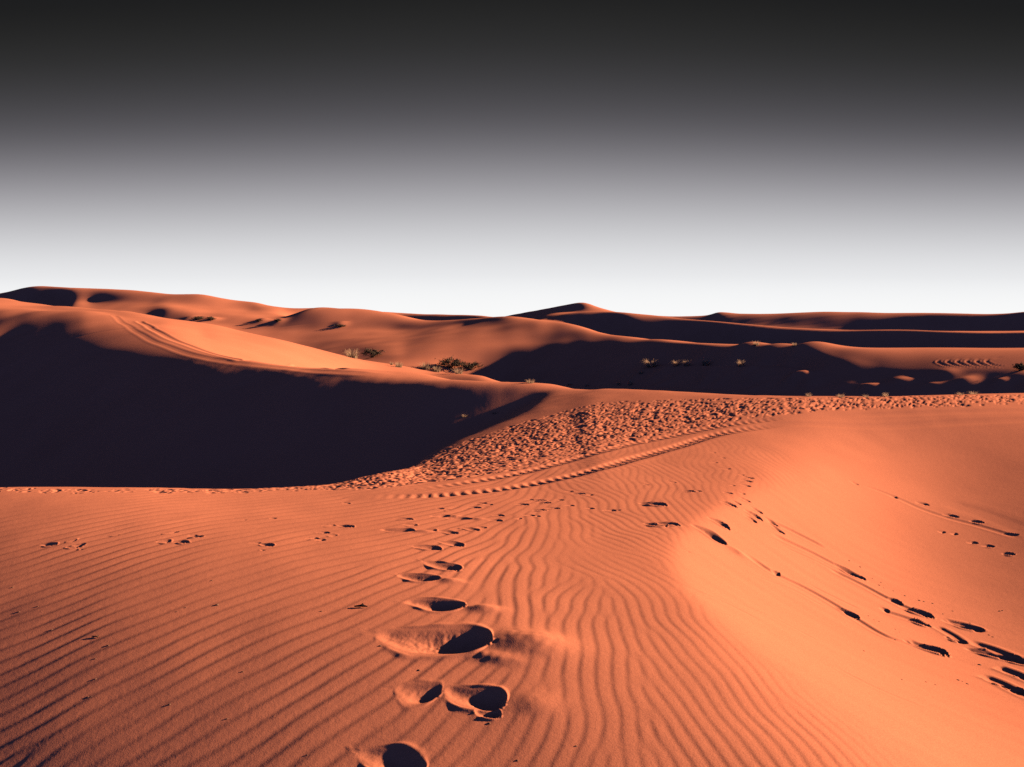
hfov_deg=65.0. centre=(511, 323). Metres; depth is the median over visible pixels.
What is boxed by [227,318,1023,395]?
sand dune
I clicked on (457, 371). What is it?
grass tuft
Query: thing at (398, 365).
grass tuft
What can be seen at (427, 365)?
grass tuft
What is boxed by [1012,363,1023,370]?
desert shrub
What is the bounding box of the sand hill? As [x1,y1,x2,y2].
[0,286,1023,347]
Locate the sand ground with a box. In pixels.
[0,389,1023,766]
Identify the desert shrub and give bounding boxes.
[360,348,384,357]
[435,357,465,368]
[461,361,482,369]
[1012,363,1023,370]
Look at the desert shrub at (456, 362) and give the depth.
89.61 m
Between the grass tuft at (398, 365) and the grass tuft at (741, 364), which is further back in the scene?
the grass tuft at (398, 365)
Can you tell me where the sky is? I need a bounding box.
[0,0,1023,316]
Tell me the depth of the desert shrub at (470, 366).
89.74 m
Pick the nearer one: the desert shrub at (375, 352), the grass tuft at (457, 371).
the grass tuft at (457, 371)
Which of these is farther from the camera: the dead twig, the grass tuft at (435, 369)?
the grass tuft at (435, 369)
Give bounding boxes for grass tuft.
[340,349,359,358]
[394,362,403,367]
[419,361,430,368]
[433,365,440,371]
[451,367,463,373]
[642,360,658,366]
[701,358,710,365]
[737,359,745,365]
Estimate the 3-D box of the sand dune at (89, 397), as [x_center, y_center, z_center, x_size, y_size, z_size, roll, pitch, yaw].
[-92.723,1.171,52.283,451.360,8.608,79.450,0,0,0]
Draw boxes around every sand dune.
[0,298,571,488]
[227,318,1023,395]
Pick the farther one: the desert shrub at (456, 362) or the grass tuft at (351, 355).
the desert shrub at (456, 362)
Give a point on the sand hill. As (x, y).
(906, 330)
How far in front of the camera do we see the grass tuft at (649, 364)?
69.35 m
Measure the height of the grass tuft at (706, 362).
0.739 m
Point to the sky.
(491, 158)
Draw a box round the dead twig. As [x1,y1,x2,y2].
[354,603,367,606]
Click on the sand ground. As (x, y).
(616, 577)
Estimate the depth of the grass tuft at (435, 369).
88.36 m

